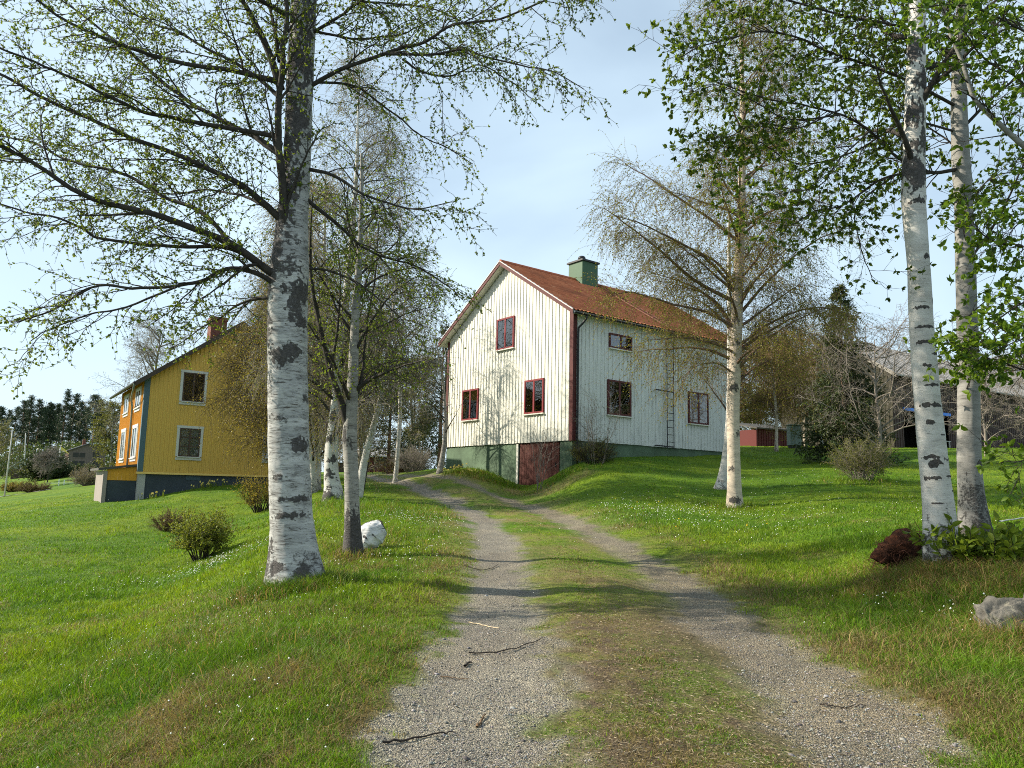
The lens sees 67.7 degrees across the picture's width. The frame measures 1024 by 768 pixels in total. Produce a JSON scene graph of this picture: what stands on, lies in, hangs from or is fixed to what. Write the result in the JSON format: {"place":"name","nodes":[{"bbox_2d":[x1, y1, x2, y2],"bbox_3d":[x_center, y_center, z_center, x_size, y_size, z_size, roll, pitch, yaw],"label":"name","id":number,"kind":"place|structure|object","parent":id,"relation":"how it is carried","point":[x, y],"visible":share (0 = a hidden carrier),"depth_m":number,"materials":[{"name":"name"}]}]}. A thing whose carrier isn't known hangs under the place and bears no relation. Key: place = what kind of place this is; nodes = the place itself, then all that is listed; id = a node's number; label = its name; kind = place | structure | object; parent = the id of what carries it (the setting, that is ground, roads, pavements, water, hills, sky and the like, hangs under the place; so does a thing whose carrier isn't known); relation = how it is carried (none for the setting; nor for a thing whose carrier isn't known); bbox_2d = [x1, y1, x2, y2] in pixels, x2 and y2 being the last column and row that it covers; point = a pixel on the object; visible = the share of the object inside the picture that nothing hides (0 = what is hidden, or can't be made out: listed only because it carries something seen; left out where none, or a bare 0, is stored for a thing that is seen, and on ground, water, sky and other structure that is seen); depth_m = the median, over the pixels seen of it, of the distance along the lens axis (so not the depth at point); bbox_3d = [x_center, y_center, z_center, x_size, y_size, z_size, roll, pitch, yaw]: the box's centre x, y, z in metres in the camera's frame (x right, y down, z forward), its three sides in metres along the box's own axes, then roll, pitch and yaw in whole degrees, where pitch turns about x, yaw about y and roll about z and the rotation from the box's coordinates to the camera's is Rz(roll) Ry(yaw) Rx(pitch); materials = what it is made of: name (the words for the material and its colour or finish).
{"place":"outdoors","nodes":[
{"label":"outdoors","id":0,"kind":"place"},
{"bbox_2d":[0,445,1023,767],"bbox_3d":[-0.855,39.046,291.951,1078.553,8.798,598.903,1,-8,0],"label":"ground","id":1,"kind":"structure","parent":0,"point":[474,498],"depth_m":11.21,"materials":[{"name":"green plant"}]},
{"bbox_2d":[0,406,9,442],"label":"pine tree","id":2,"kind":"object","parent":1,"relation":"on","point":[2,411],"visible":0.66,"depth_m":130.02,"materials":[{"name":"green plant"}]},
{"bbox_2d":[4,429,12,496],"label":"pole","id":3,"kind":"object","parent":1,"relation":"on","point":[8,465],"visible":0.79,"depth_m":59.54,"materials":[{"name":"grey wood"}]},
{"bbox_2d":[3,409,14,466],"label":"pine tree","id":4,"kind":"object","parent":1,"relation":"on","point":[10,414],"visible":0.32,"depth_m":158.18,"materials":[{"name":"green plant"}]},
{"bbox_2d":[0,480,23,491],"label":"hedge bush","id":5,"kind":"object","parent":1,"relation":"on","point":[10,487],"visible":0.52,"depth_m":68.67,"materials":[{"name":"green plant"}]},
{"bbox_2d":[0,417,27,482],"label":"birch tree","id":6,"kind":"object","parent":1,"relation":"on","point":[4,445],"visible":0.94,"depth_m":74.66,"materials":[{"name":"green plant"}]},
{"bbox_2d":[8,405,21,458],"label":"pine tree","id":7,"kind":"object","parent":1,"relation":"on","point":[14,419],"visible":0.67,"depth_m":149.68,"materials":[{"name":"green plant"}]},
{"bbox_2d":[9,459,26,478],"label":"bush","id":8,"kind":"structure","parent":1,"relation":"on","point":[16,475],"depth_m":107.24,"materials":[{"name":"green plant"}]},
{"bbox_2d":[13,399,34,458],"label":"pine tree","id":9,"kind":"object","parent":1,"relation":"on","point":[23,419],"visible":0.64,"depth_m":139.80,"materials":[{"name":"green plant"}]},
{"bbox_2d":[18,394,39,450],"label":"pine tree","id":10,"kind":"object","parent":1,"relation":"on","point":[30,404],"visible":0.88,"depth_m":137.97,"materials":[{"name":"green plant"}]},
{"bbox_2d":[15,478,51,491],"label":"hedge bush","id":11,"kind":"object","parent":1,"relation":"on","point":[29,487],"visible":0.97,"depth_m":64.69,"materials":[{"name":"green plant"}]},
{"bbox_2d":[31,398,46,450],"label":"pine tree","id":12,"kind":"object","parent":1,"relation":"on","point":[38,404],"visible":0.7,"depth_m":142.02,"materials":[{"name":"green plant"}]},
{"bbox_2d":[35,407,50,448],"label":"pine tree","id":13,"kind":"object","parent":1,"relation":"on","point":[42,427],"visible":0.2,"depth_m":151.86,"materials":[{"name":"green plant"}]},
{"bbox_2d":[13,448,79,480],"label":"bush","id":14,"kind":"object","parent":1,"relation":"on","point":[66,470],"visible":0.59,"depth_m":90.11,"materials":[{"name":"green plant"}]},
{"bbox_2d":[38,402,58,446],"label":"pine tree","id":15,"kind":"object","parent":1,"relation":"on","point":[49,416],"visible":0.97,"depth_m":137.97,"materials":[{"name":"green plant"}]},
{"bbox_2d":[29,442,69,482],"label":"fruit tree","id":16,"kind":"object","parent":1,"relation":"on","point":[48,456],"visible":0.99,"depth_m":83.14,"materials":[{"name":"grey plant"}]},
{"bbox_2d":[51,402,63,445],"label":"pine tree","id":17,"kind":"object","parent":1,"relation":"on","point":[58,410],"visible":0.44,"depth_m":143.16,"materials":[{"name":"green plant"}]},
{"bbox_2d":[0,438,117,475],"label":"wood","id":18,"kind":"object","parent":1,"relation":"on","point":[67,446],"visible":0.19,"depth_m":127.03,"materials":[{"name":"green plant"}]},
{"bbox_2d":[53,388,74,453],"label":"pine tree","id":19,"kind":"object","parent":1,"relation":"on","point":[66,407],"visible":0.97,"depth_m":135.00,"materials":[{"name":"green plant"}]},
{"bbox_2d":[64,393,83,448],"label":"pine tree","id":20,"kind":"object","parent":1,"relation":"on","point":[74,407],"visible":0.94,"depth_m":137.02,"materials":[{"name":"green plant"}]},
{"bbox_2d":[72,400,88,445],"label":"pine tree","id":21,"kind":"object","parent":1,"relation":"on","point":[79,437],"visible":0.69,"depth_m":139.75,"materials":[{"name":"green plant"}]},
{"bbox_2d":[66,464,99,485],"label":"hedge bush","id":22,"kind":"object","parent":1,"relation":"on","point":[86,477],"visible":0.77,"depth_m":64.82,"materials":[{"name":"beige plant"}]},
{"bbox_2d":[63,439,105,467],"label":"grey house","id":23,"kind":"structure","parent":1,"relation":"on","point":[83,453],"depth_m":112.71,"materials":[{"name":"wood"}]},
{"bbox_2d":[72,452,84,457],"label":"window","id":24,"kind":"structure","parent":23,"relation":"in","point":[75,455],"depth_m":112.12,"materials":[{"name":"black glass"}]},
{"bbox_2d":[77,406,93,441],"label":"pine tree","id":25,"kind":"object","parent":1,"relation":"on","point":[86,428],"visible":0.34,"depth_m":149.75,"materials":[{"name":"green plant"}]},
{"bbox_2d":[76,462,97,472],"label":"hedge bush","id":26,"kind":"object","parent":1,"relation":"on","point":[90,466],"visible":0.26,"depth_m":96.93,"materials":[{"name":"green plant"}]},
{"bbox_2d":[83,394,104,444],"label":"pine tree","id":27,"kind":"object","parent":1,"relation":"on","point":[95,397],"visible":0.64,"depth_m":128.01,"materials":[{"name":"green plant"}]},
{"bbox_2d":[84,396,120,470],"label":"birch tree","id":28,"kind":"object","parent":1,"relation":"on","point":[107,449],"visible":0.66,"depth_m":71.50,"materials":[{"name":"green plant"}]},
{"bbox_2d":[73,307,202,445],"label":"birch tree","id":29,"kind":"object","parent":1,"relation":"on","point":[146,352],"visible":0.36,"depth_m":57.15,"materials":[{"name":"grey plant"}]},
{"bbox_2d":[147,506,186,531],"bbox_3d":[-9.971,3.923,22.171,1.202,0.810,1.208,-5,-10,40],"label":"bush","id":30,"kind":"object","parent":1,"relation":"on","point":[167,520],"visible":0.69,"depth_m":21.96,"materials":[{"name":"green plant"}]},
{"bbox_2d":[90,316,315,502],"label":"yellow house","id":31,"kind":"structure","parent":1,"relation":"on","point":[160,441],"depth_m":35.03,"materials":[{"name":"paint"}]},
{"bbox_2d":[118,428,126,462],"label":"window","id":32,"kind":"structure","parent":31,"relation":"in","point":[123,431],"depth_m":38.07,"materials":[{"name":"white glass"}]},
{"bbox_2d":[122,393,129,417],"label":"window","id":33,"kind":"structure","parent":31,"relation":"in","point":[126,398],"depth_m":38.33,"materials":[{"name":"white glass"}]},
{"bbox_2d":[129,423,138,461],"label":"window","id":34,"kind":"structure","parent":31,"relation":"in","point":[135,427],"depth_m":35.10,"materials":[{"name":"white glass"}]},
{"bbox_2d":[133,386,141,412],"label":"window","id":35,"kind":"structure","parent":31,"relation":"in","point":[139,390],"depth_m":35.34,"materials":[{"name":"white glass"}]},
{"bbox_2d":[175,425,203,460],"bbox_3d":[-14.774,2.705,34.985,1.170,1.565,0.125,7,-10,-34],"label":"window","id":36,"kind":"structure","parent":31,"relation":"in","point":[188,440],"depth_m":34.99,"materials":[{"name":"white glass"}]},
{"bbox_2d":[179,369,208,405],"bbox_3d":[-14.732,0.178,35.328,1.200,1.605,0.125,7,-10,-34],"label":"window","id":37,"kind":"structure","parent":31,"relation":"in","point":[189,388],"depth_m":35.33,"materials":[{"name":"white glass"}]},
{"bbox_2d":[158,502,249,561],"bbox_3d":[-6.860,3.237,16.723,1.904,1.285,1.760,1,-8,0],"label":"bush","id":38,"kind":"object","parent":1,"relation":"on","point":[208,535],"visible":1,"depth_m":16.50,"materials":[{"name":"green plant"}]},
{"bbox_2d":[197,479,239,487],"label":"daffodil clump","id":39,"kind":"object","parent":1,"relation":"on","point":[210,484],"visible":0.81,"depth_m":34.63,"materials":[{"name":"green plant"}]},
{"bbox_2d":[230,464,268,512],"bbox_3d":[-8.425,3.489,25.732,2.115,1.711,2.150,-1,-8,17],"label":"bush","id":40,"kind":"object","parent":1,"relation":"on","point":[255,496],"visible":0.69,"depth_m":25.50,"materials":[{"name":"green plant"}]},
{"bbox_2d":[182,247,364,460],"bbox_3d":[-8.974,-0.484,31.160,7.952,10.386,6.964,-5,-10,37],"label":"birch tree","id":41,"kind":"object","parent":1,"relation":"on","point":[231,397],"visible":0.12,"depth_m":30.36,"materials":[{"name":"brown plant"}]},
{"bbox_2d":[197,170,387,489],"bbox_3d":[-7.700,-2.376,29.276,6.651,13.566,6.862,-5,-10,39],"label":"birch tree","id":42,"kind":"object","parent":1,"relation":"on","point":[318,464],"visible":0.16,"depth_m":28.42,"materials":[{"name":"green plant"}]},
{"bbox_2d":[217,169,379,492],"bbox_3d":[-7.866,-2.329,28.346,6.012,12.690,6.774,1,-8,0],"label":"birch tree","id":43,"kind":"object","parent":1,"relation":"on","point":[314,488],"visible":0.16,"depth_m":27.72,"materials":[{"name":"green plant"}]},
{"bbox_2d":[0,0,618,586],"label":"birch tree","id":44,"kind":"object","parent":1,"relation":"on","point":[292,548],"visible":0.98,"depth_m":9.21,"materials":[{"name":"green plant"}]},
{"bbox_2d":[222,31,457,500],"bbox_3d":[-5.069,-3.763,23.678,6.314,15.019,6.374,-2,-9,25],"label":"birch tree","id":45,"kind":"object","parent":1,"relation":"on","point":[332,482],"visible":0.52,"depth_m":23.40,"materials":[{"name":"green plant"}]},
{"bbox_2d":[314,314,392,466],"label":"birch tree","id":46,"kind":"object","parent":1,"relation":"on","point":[360,414],"visible":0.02,"depth_m":45.96,"materials":[{"name":"green plant"}]},
{"bbox_2d":[245,115,473,556],"bbox_3d":[-2.372,-0.740,12.201,3.506,7.320,3.973,1,-8,0],"label":"birch tree","id":47,"kind":"object","parent":1,"relation":"on","point":[352,537],"visible":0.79,"depth_m":12.08,"materials":[{"name":"green plant"}]},
{"bbox_2d":[339,303,405,467],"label":"birch tree","id":48,"kind":"object","parent":1,"relation":"on","point":[361,448],"depth_m":49.74,"materials":[{"name":"green plant"}]},
{"bbox_2d":[361,520,386,548],"bbox_3d":[-2.383,2.589,12.740,0.582,0.641,0.462,1,-8,0],"label":"white boulder","id":49,"kind":"object","parent":1,"relation":"on","point":[374,533],"visible":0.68,"depth_m":12.59,"materials":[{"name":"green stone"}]},
{"bbox_2d":[358,449,393,472],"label":"red cottage","id":50,"kind":"structure","parent":1,"relation":"on","point":[375,464],"depth_m":83.61,"materials":[{"name":"wood"}]},
{"bbox_2d":[311,202,463,497],"bbox_3d":[-3.892,-1.190,24.448,5.051,10.227,4.969,1,-8,0],"label":"birch tree","id":51,"kind":"object","parent":1,"relation":"on","point":[363,468],"visible":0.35,"depth_m":24.29,"materials":[{"name":"green plant"}]},
{"bbox_2d":[374,457,404,473],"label":"bush","id":52,"kind":"object","parent":1,"relation":"on","point":[389,469],"visible":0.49,"depth_m":47.37,"materials":[{"name":"green plant"}]},
{"bbox_2d":[358,355,426,473],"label":"spruce tree","id":53,"kind":"object","parent":1,"relation":"on","point":[389,421],"visible":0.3,"depth_m":51.75,"materials":[{"name":"green plant"}]},
{"bbox_2d":[371,345,444,458],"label":"birch tree","id":54,"kind":"object","parent":1,"relation":"on","point":[422,422],"visible":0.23,"depth_m":57.57,"materials":[{"name":"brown plant"}]},
{"bbox_2d":[395,425,422,468],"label":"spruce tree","id":55,"kind":"object","parent":1,"relation":"on","point":[408,440],"visible":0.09,"depth_m":59.79,"materials":[{"name":"green plant"}]},
{"bbox_2d":[368,261,453,482],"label":"birch tree","id":56,"kind":"object","parent":1,"relation":"on","point":[397,454],"visible":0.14,"depth_m":32.97,"materials":[{"name":"green plant"}]},
{"bbox_2d":[385,442,437,472],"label":"bush","id":57,"kind":"object","parent":1,"relation":"on","point":[410,465],"visible":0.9,"depth_m":41.55,"materials":[{"name":"plant"}]},
{"bbox_2d":[410,406,437,469],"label":"spruce tree","id":58,"kind":"object","parent":1,"relation":"on","point":[429,446],"visible":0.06,"depth_m":61.76,"materials":[{"name":"green plant"}]},
{"bbox_2d":[401,323,448,467],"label":"spruce tree","id":59,"kind":"object","parent":1,"relation":"on","point":[439,432],"visible":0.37,"depth_m":45.92,"materials":[{"name":"green plant"}]},
{"bbox_2d":[401,327,477,473],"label":"birch tree","id":60,"kind":"object","parent":1,"relation":"on","point":[440,467],"visible":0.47,"depth_m":33.44,"materials":[{"name":"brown plant"}]},
{"bbox_2d":[441,463,468,475],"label":"daffodil clump","id":61,"kind":"object","parent":1,"relation":"on","point":[455,471],"visible":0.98,"depth_m":31.71,"materials":[{"name":"green plant"}]},
{"bbox_2d":[5,467,995,767],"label":"white flowers","id":62,"kind":"object","parent":1,"relation":"on","point":[397,565],"visible":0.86,"depth_m":13.42,"materials":[{"name":"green plant"}]},
{"bbox_2d":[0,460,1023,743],"bbox_3d":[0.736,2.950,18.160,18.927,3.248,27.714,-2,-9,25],"label":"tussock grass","id":63,"kind":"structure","parent":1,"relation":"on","point":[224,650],"depth_m":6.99,"materials":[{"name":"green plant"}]},
{"bbox_2d":[526,414,567,489],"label":"sapling","id":64,"kind":"object","parent":1,"relation":"on","point":[538,475],"visible":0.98,"depth_m":27.83,"materials":[{"name":"plant"}]},
{"bbox_2d":[564,434,620,464],"bbox_3d":[3.082,2.394,28.448,2.430,1.317,1.924,7,-10,-38],"label":"bush","id":65,"kind":"object","parent":1,"relation":"on","point":[581,454],"visible":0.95,"depth_m":28.11,"materials":[{"name":"green plant"}]},
{"bbox_2d":[438,256,747,484],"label":"white house","id":66,"kind":"structure","parent":1,"relation":"on","point":[529,353],"depth_m":32.10,"materials":[{"name":"paint"}]},
{"bbox_2d":[460,388,478,421],"bbox_3d":[-1.910,0.958,34.526,0.125,1.448,1.330,7,-10,-37],"label":"window","id":67,"kind":"structure","parent":66,"relation":"in","point":[470,411],"depth_m":34.49,"materials":[{"name":"red paint"}]},
{"bbox_2d":[494,315,514,351],"bbox_3d":[-0.301,-2.164,32.961,0.125,1.425,1.300,7,-10,-37],"label":"window","id":68,"kind":"structure","parent":66,"relation":"in","point":[505,334],"depth_m":32.92,"materials":[{"name":"red paint"}]},
{"bbox_2d":[522,378,544,415],"bbox_3d":[0.877,0.526,30.977,0.125,1.448,1.300,7,-10,-37],"label":"window","id":69,"kind":"structure","parent":66,"relation":"in","point":[534,388],"depth_m":30.95,"materials":[{"name":"red paint"}]},
{"bbox_2d":[519,442,559,484],"bbox_3d":[1.064,3.756,30.425,0.105,2.830,2.448,7,-10,-37],"label":"basement door","id":70,"kind":"structure","parent":66,"relation":"in","point":[527,474],"depth_m":30.59,"materials":[{"name":"red paint"}]},
{"bbox_2d":[606,379,632,417],"bbox_3d":[4.335,0.595,30.689,1.417,1.455,0.125,7,-10,-37],"label":"window","id":71,"kind":"structure","parent":66,"relation":"in","point":[626,402],"depth_m":30.69,"materials":[{"name":"glass"}]},
{"bbox_2d":[608,333,633,352],"bbox_3d":[4.434,-1.679,31.043,1.400,0.655,0.125,7,-10,-37],"label":"window","id":72,"kind":"structure","parent":66,"relation":"in","point":[617,341],"depth_m":30.99,"materials":[{"name":"glass"}]},
{"bbox_2d":[687,391,710,426],"bbox_3d":[8.245,1.099,33.693,1.450,1.455,0.125,7,-10,-37],"label":"window","id":73,"kind":"structure","parent":66,"relation":"in","point":[702,418],"depth_m":33.69,"materials":[{"name":"paint"}]},
{"bbox_2d":[560,380,625,463],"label":"sapling","id":74,"kind":"object","parent":1,"relation":"on","point":[588,432],"visible":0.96,"depth_m":28.41,"materials":[{"name":"green plant"}]},
{"bbox_2d":[567,0,895,507],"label":"birch tree","id":75,"kind":"object","parent":1,"relation":"on","point":[734,324],"visible":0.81,"depth_m":20.14,"materials":[{"name":"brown plant"}]},
{"bbox_2d":[680,204,791,489],"bbox_3d":[6.962,-1.092,23.773,3.528,9.468,3.743,-5,-10,37],"label":"birch tree","id":76,"kind":"object","parent":1,"relation":"on","point":[721,482],"visible":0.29,"depth_m":23.56,"materials":[{"name":"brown plant"}]},
{"bbox_2d":[726,332,769,429],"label":"birch tree","id":77,"kind":"object","parent":1,"relation":"on","point":[744,417],"visible":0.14,"depth_m":57.69,"materials":[{"name":"plant"}]},
{"bbox_2d":[740,330,783,429],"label":"birch tree","id":78,"kind":"object","parent":1,"relation":"on","point":[761,410],"visible":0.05,"depth_m":62.07,"materials":[{"name":"plant"}]},
{"bbox_2d":[740,423,802,445],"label":"red shed","id":79,"kind":"structure","parent":1,"relation":"on","point":[756,437],"depth_m":44.55,"materials":[{"name":"red wood"}]},
{"bbox_2d":[740,310,829,451],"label":"birch tree","id":80,"kind":"object","parent":1,"relation":"on","point":[761,401],"visible":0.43,"depth_m":37.42,"materials":[{"name":"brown plant"}]},
{"bbox_2d":[786,424,801,448],"bbox_3d":[14.804,2.840,40.035,0.700,1.410,0.480,3,-8,-11],"label":"utility cabinet","id":81,"kind":"object","parent":1,"relation":"on","point":[791,440],"visible":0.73,"depth_m":39.86,"materials":[{"name":"grey metal"}]},
{"bbox_2d":[753,308,867,445],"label":"birch tree","id":82,"kind":"object","parent":1,"relation":"on","point":[801,372],"visible":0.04,"depth_m":42.19,"materials":[{"name":"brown plant"}]},
{"bbox_2d":[756,325,869,444],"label":"birch tree","id":83,"kind":"object","parent":1,"relation":"on","point":[804,407],"visible":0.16,"depth_m":38.57,"materials":[{"name":"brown plant"}]},
{"bbox_2d":[623,0,1023,535],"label":"birch tree","id":84,"kind":"object","parent":1,"relation":"on","point":[972,508],"visible":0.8,"depth_m":9.08,"materials":[{"name":"green plant"}]},
{"bbox_2d":[789,282,909,466],"bbox_3d":[13.061,-0.241,30.277,4.518,7.789,4.470,1,-8,0],"label":"spruce tree","id":85,"kind":"object","parent":1,"relation":"on","point":[837,427],"visible":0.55,"depth_m":29.93,"materials":[{"name":"green plant"}]},
{"bbox_2d":[821,431,899,480],"bbox_3d":[10.948,2.231,24.045,2.274,1.721,2.215,-5,-10,37],"label":"bush","id":86,"kind":"object","parent":1,"relation":"on","point":[854,460],"visible":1,"depth_m":23.70,"materials":[{"name":"green plant"}]},
{"bbox_2d":[862,522,921,574],"bbox_3d":[4.521,1.948,8.712,0.863,0.785,0.751,5,-9,-28],"label":"root clump","id":87,"kind":"object","parent":1,"relation":"on","point":[893,546],"visible":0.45,"depth_m":8.62,"materials":[{"name":"brown soil"}]},
{"bbox_2d":[780,340,1023,447],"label":"barn","id":88,"kind":"structure","parent":1,"relation":"on","point":[906,436],"depth_m":50.87,"materials":[{"name":"wood"}]},
{"bbox_2d":[780,300,1023,457],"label":"apple tree","id":89,"kind":"object","parent":1,"relation":"on","point":[875,381],"visible":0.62,"depth_m":28.73,"materials":[{"name":"plant"}]},
{"bbox_2d":[828,0,1023,566],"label":"birch tree","id":90,"kind":"object","parent":1,"relation":"on","point":[937,496],"visible":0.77,"depth_m":8.53,"materials":[{"name":"white plant"}]},
{"bbox_2d":[872,0,1023,509],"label":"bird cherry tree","id":91,"kind":"object","parent":1,"relation":"on","point":[966,357],"visible":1,"depth_m":7.57,"materials":[{"name":"green plant"}]},
{"bbox_2d":[902,510,1023,564],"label":"leafy plant","id":92,"kind":"object","parent":1,"relation":"on","point":[1008,542],"visible":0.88,"depth_m":7.91,"materials":[{"name":"green plant"}]},
{"bbox_2d":[940,352,1023,456],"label":"apple tree","id":93,"kind":"object","parent":1,"relation":"on","point":[983,392],"visible":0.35,"depth_m":32.78,"materials":[{"name":"plant"}]},
{"bbox_2d":[973,596,1023,632],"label":"boulder","id":94,"kind":"object","parent":1,"relation":"on","point":[992,605],"visible":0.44,"depth_m":6.13,"materials":[{"name":"grey stone"}]},
{"bbox_2d":[982,344,1023,427],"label":"apple tree","id":95,"kind":"object","parent":1,"relation":"on","point":[1018,399],"visible":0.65,"depth_m":32.06,"materials":[{"name":"plant"}]},
{"bbox_2d":[992,347,1023,374],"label":"birch tree","id":96,"kind":"object","parent":1,"relation":"on","point":[1011,361],"visible":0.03,"depth_m":85.16,"materials":[{"name":"plant"}]},
{"bbox_2d":[0,0,1023,471],"label":"sky","id":97,"kind":"structure","parent":0,"point":[536,180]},
{"bbox_2d":[314,473,1018,767],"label":"driveway","id":98,"kind":"structure","parent":0,"point":[605,540],"depth_m":5.21,"materials":[{"name":"grey gravel"}]},
{"bbox_2d":[382,731,455,742],"bbox_3d":[-0.506,1.929,4.174,0.410,0.032,0.025,5,-9,-22],"label":"fallen twig","id":99,"kind":"object","parent":98,"relation":"on","point":[398,740],"visible":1,"depth_m":4.16,"materials":[{"name":"brown wood"}]},
{"bbox_2d":[469,637,542,653],"bbox_3d":[0.000,2.049,5.965,0.722,0.060,0.141,7,-10,-35],"label":"fallen twig","id":100,"kind":"object","parent":98,"relation":"on","point":[501,650],"visible":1,"depth_m":5.83,"materials":[{"name":"brown wood"}]},
{"bbox_2d":[385,532,986,767],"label":"straw litter","id":101,"kind":"object","parent":98,"relation":"on","point":[723,725],"visible":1,"depth_m":4.48,"materials":[{"name":"beige plant"}]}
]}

